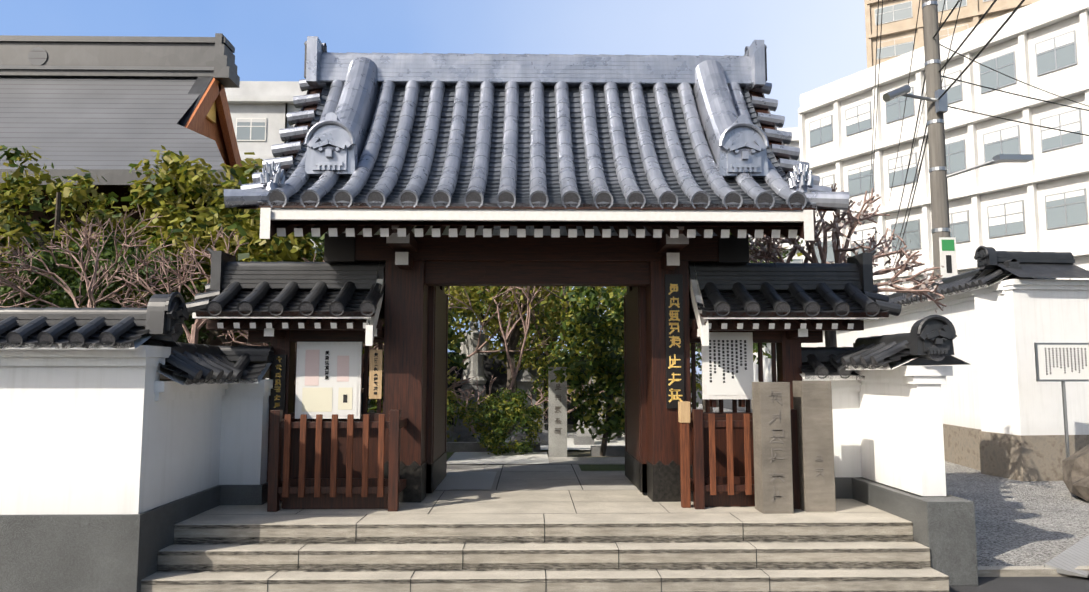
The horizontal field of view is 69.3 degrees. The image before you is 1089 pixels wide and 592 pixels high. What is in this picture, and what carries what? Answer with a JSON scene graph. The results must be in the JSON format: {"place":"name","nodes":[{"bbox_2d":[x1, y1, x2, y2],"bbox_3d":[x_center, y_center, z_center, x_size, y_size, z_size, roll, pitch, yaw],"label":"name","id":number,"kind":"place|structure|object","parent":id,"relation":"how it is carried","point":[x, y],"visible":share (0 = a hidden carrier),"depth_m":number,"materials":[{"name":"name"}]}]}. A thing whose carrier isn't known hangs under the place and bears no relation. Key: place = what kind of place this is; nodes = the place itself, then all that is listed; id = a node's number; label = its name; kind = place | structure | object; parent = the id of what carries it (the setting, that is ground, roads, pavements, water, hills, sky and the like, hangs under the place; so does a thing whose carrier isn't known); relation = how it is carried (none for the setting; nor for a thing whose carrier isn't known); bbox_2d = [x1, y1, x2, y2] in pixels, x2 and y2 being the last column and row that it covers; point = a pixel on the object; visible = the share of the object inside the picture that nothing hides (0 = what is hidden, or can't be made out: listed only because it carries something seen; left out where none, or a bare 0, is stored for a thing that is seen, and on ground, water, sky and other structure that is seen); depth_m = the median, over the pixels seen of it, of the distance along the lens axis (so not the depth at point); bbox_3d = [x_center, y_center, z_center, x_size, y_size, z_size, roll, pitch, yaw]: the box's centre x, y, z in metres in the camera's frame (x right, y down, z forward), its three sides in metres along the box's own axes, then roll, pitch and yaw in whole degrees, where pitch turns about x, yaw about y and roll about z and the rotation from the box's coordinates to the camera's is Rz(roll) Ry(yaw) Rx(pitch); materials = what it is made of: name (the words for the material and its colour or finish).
{"place":"outdoors","nodes":[
{"label":"outdoors","id":0,"kind":"place"},
{"bbox_2d":[0,33,323,379],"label":"temple hall","id":1,"kind":"structure","parent":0,"point":[109,109],"depth_m":15.82,"materials":[{"name":"grey wood"}]},
{"bbox_2d":[225,81,369,378],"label":"building","id":2,"kind":"structure","parent":0,"point":[259,110],"depth_m":45.04,"materials":[{"name":"white concrete"}]},
{"bbox_2d":[0,0,866,373],"label":"sky","id":3,"kind":"structure","parent":0,"point":[811,44],"materials":[{"name":"blue"}]},
{"bbox_2d":[294,353,624,489],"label":"garden surfaces","id":4,"kind":"object","parent":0,"point":[467,480],"visible":0.25,"depth_m":12.21,"materials":[{"name":"grey stone"}]},
{"bbox_2d":[434,425,624,490],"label":"garden ground","id":5,"kind":"structure","parent":0,"point":[578,453],"depth_m":12.86,"materials":[{"name":"stone paving"},{"name":"gravel"}]},
{"bbox_2d":[0,145,383,393],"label":"trees","id":6,"kind":"object","parent":5,"relation":"on","point":[77,268],"visible":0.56,"depth_m":10.62,"materials":[{"name":"green plant"}]},
{"bbox_2d":[368,317,637,489],"bbox_3d":[-1.082,1.425,13.206,7.359,2.789,10.057,3,-6,-24],"label":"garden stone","id":7,"kind":"object","parent":5,"relation":"on","point":[561,470],"visible":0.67,"depth_m":12.16,"materials":[{"name":"grey stone"}]},
{"bbox_2d":[295,233,802,455],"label":"garden plants","id":8,"kind":"object","parent":5,"relation":"on","point":[574,318],"visible":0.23,"depth_m":13.68,"materials":[{"name":"green plant"}]},
{"bbox_2d":[746,183,945,346],"bbox_3d":[3.884,0.404,10.381,2.731,3.773,1.918,0,-6,-1],"label":"plum tree","id":9,"kind":"object","parent":5,"relation":"on","point":[920,288],"visible":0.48,"depth_m":10.39,"materials":[{"name":"brown plant"}]},
{"bbox_2d":[691,374,1088,591],"bbox_3d":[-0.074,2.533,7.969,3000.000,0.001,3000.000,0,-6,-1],"label":"ground","id":10,"kind":"structure","parent":0,"point":[1040,584],"depth_m":6.53,"materials":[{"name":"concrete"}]},
{"bbox_2d":[0,345,170,591],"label":"front wall","id":11,"kind":"structure","parent":10,"relation":"on","point":[79,512],"depth_m":6.11,"materials":[{"name":"paint"}]},
{"bbox_2d":[0,292,188,348],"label":"coping wall","id":12,"kind":"structure","parent":11,"relation":"on","point":[161,317],"depth_m":6.20,"materials":[{"name":"ceramic"}]},
{"bbox_2d":[154,380,227,570],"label":"return wall","id":13,"kind":"structure","parent":10,"relation":"on","point":[187,486],"depth_m":6.92,"materials":[{"name":"paint"}]},
{"bbox_2d":[141,340,249,384],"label":"coping wall","id":14,"kind":"structure","parent":13,"relation":"on","point":[193,364],"depth_m":6.94,"materials":[{"name":"ceramic"}]},
{"bbox_2d":[219,379,272,504],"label":"wall","id":15,"kind":"structure","parent":10,"relation":"on","point":[243,447],"depth_m":7.73,"materials":[{"name":"paint"}]},
{"bbox_2d":[218,345,273,383],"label":"coping wall","id":16,"kind":"structure","parent":15,"relation":"on","point":[256,361],"depth_m":7.82,"materials":[{"name":"tile"}]},
{"bbox_2d":[141,490,948,591],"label":"steps","id":17,"kind":"structure","parent":10,"relation":"on","point":[594,508],"depth_m":6.50,"materials":[{"name":"stone"}]},
{"bbox_2d":[267,401,799,511],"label":"wooden fences","id":18,"kind":"object","parent":17,"relation":"on","point":[333,491],"visible":0.73,"depth_m":7.42,"materials":[{"name":"brown wood"}]},
{"bbox_2d":[192,262,877,500],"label":"side bays","id":19,"kind":"object","parent":17,"relation":"on","point":[785,337],"visible":0.54,"depth_m":8.02,"materials":[{"name":"brown wood"}]},
{"bbox_2d":[185,248,385,322],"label":"side roof","id":20,"kind":"structure","parent":19,"relation":"on","point":[233,287],"depth_m":7.97,"materials":[{"name":"ceramic"}]},
{"bbox_2d":[270,350,382,411],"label":"hanging signs","id":21,"kind":"object","parent":19,"relation":"attached to","point":[278,378],"visible":1,"depth_m":7.93,"materials":[{"name":"beige wood"}]},
{"bbox_2d":[295,332,753,421],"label":"notice boards","id":22,"kind":"object","parent":19,"relation":"attached to","point":[328,379],"visible":1,"depth_m":7.96,"materials":[{"name":"white paper"}]},
{"bbox_2d":[689,250,900,323],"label":"side roof","id":23,"kind":"structure","parent":19,"relation":"on","point":[848,289],"depth_m":8.09,"materials":[{"name":"ceramic"}]},
{"bbox_2d":[260,206,813,502],"bbox_3d":[-0.084,0.239,8.701,5.000,3.769,3.390,0,-6,-1],"label":"gate frame","id":24,"kind":"object","parent":17,"relation":"on","point":[423,270],"visible":0.88,"depth_m":8.01,"materials":[{"name":"brown wood"}]},
{"bbox_2d":[224,36,848,240],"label":"roof","id":25,"kind":"structure","parent":24,"relation":"on","point":[500,130],"depth_m":8.49,"materials":[{"name":"grey ceramic"}]},
{"bbox_2d":[141,490,948,591],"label":"step joints","id":26,"kind":"object","parent":17,"relation":"on","point":[698,540],"visible":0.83,"depth_m":6.45,"materials":[{"name":"grey"}]},
{"bbox_2d":[752,381,835,513],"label":"stone pillars","id":27,"kind":"structure","parent":17,"relation":"on","point":[772,446],"depth_m":7.29,"materials":[{"name":"stone"}]},
{"bbox_2d":[748,127,802,262],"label":"white apartment","id":28,"kind":"structure","parent":10,"relation":"on","point":[794,142],"depth_m":70.99,"materials":[{"name":"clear glass"}]},
{"bbox_2d":[802,378,861,498],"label":"back wall","id":29,"kind":"structure","parent":10,"relation":"on","point":[846,432],"depth_m":8.13,"materials":[{"name":"paint"}]},
{"bbox_2d":[799,347,864,379],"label":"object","id":30,"kind":"structure","parent":29,"relation":"on","point":[818,363],"depth_m":8.07,"materials":[{"name":"tile"}]},
{"bbox_2d":[691,403,1088,576],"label":"gravel ground","id":31,"kind":"structure","parent":10,"relation":"attached to","point":[1027,528],"depth_m":9.27,"materials":[{"name":"grey gravel"}]},
{"bbox_2d":[751,284,1004,470],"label":"wall","id":32,"kind":"structure","parent":31,"relation":"on","point":[961,409],"depth_m":14.96,"materials":[{"name":"paint"}]},
{"bbox_2d":[888,259,1033,306],"bbox_3d":[8.979,0.849,25.724,0.949,0.467,25.566,-1,-6,5],"label":"wall coping","id":33,"kind":"object","parent":32,"relation":"on","point":[955,285],"depth_m":14.32,"materials":[{"name":"ceramic"}]},
{"bbox_2d":[971,279,1088,480],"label":"wall","id":34,"kind":"structure","parent":31,"relation":"on","point":[1021,435],"depth_m":12.88,"materials":[{"name":"paint"}]},
{"bbox_2d":[968,246,1088,281],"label":"pier coping","id":35,"kind":"object","parent":34,"relation":"on","point":[1044,265],"depth_m":13.33,"materials":[{"name":"ceramic"}]},
{"bbox_2d":[1034,343,1088,457],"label":"info sign","id":36,"kind":"object","parent":31,"relation":"on","point":[1062,363],"visible":0.94,"depth_m":11.83,"materials":[{"name":"silver metal"}]},
{"bbox_2d":[1044,535,1088,576],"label":"kerb ramp","id":37,"kind":"structure","parent":31,"relation":"on","point":[1069,560],"depth_m":7.06,"materials":[{"name":"concrete"}]},
{"bbox_2d":[1062,445,1088,501],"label":"boulder","id":38,"kind":"object","parent":31,"relation":"on","point":[1075,467],"visible":1,"depth_m":10.85,"materials":[{"name":"beige stone"}]},
{"bbox_2d":[855,366,952,496],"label":"wing wall","id":39,"kind":"structure","parent":10,"relation":"on","point":[901,429],"depth_m":7.15,"materials":[{"name":"paint"}]},
{"bbox_2d":[832,315,969,369],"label":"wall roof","id":40,"kind":"structure","parent":39,"relation":"on","point":[927,340],"depth_m":7.12,"materials":[{"name":"ceramic"}]},
{"bbox_2d":[852,477,977,585],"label":"cheek wall","id":41,"kind":"structure","parent":10,"relation":"on","point":[944,530],"depth_m":6.54,"materials":[{"name":"stone"}]},
{"bbox_2d":[864,0,1039,67],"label":"tan apartment","id":42,"kind":"structure","parent":10,"relation":"on","point":[899,21],"depth_m":81.84,"materials":[{"name":"beige concrete"}]},
{"bbox_2d":[883,0,1033,280],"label":"utility pole","id":43,"kind":"object","parent":10,"relation":"on","point":[944,248],"visible":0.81,"depth_m":17.77,"materials":[{"name":"concrete"}]},
{"bbox_2d":[869,0,1088,267],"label":"power lines","id":44,"kind":"object","parent":43,"relation":"attached to","point":[985,46],"visible":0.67,"depth_m":21.10,"materials":[{"name":"black"}]},
{"bbox_2d":[798,0,1088,294],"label":"school building","id":45,"kind":"structure","parent":0,"point":[1039,202],"depth_m":39.12,"materials":[{"name":"white concrete"}]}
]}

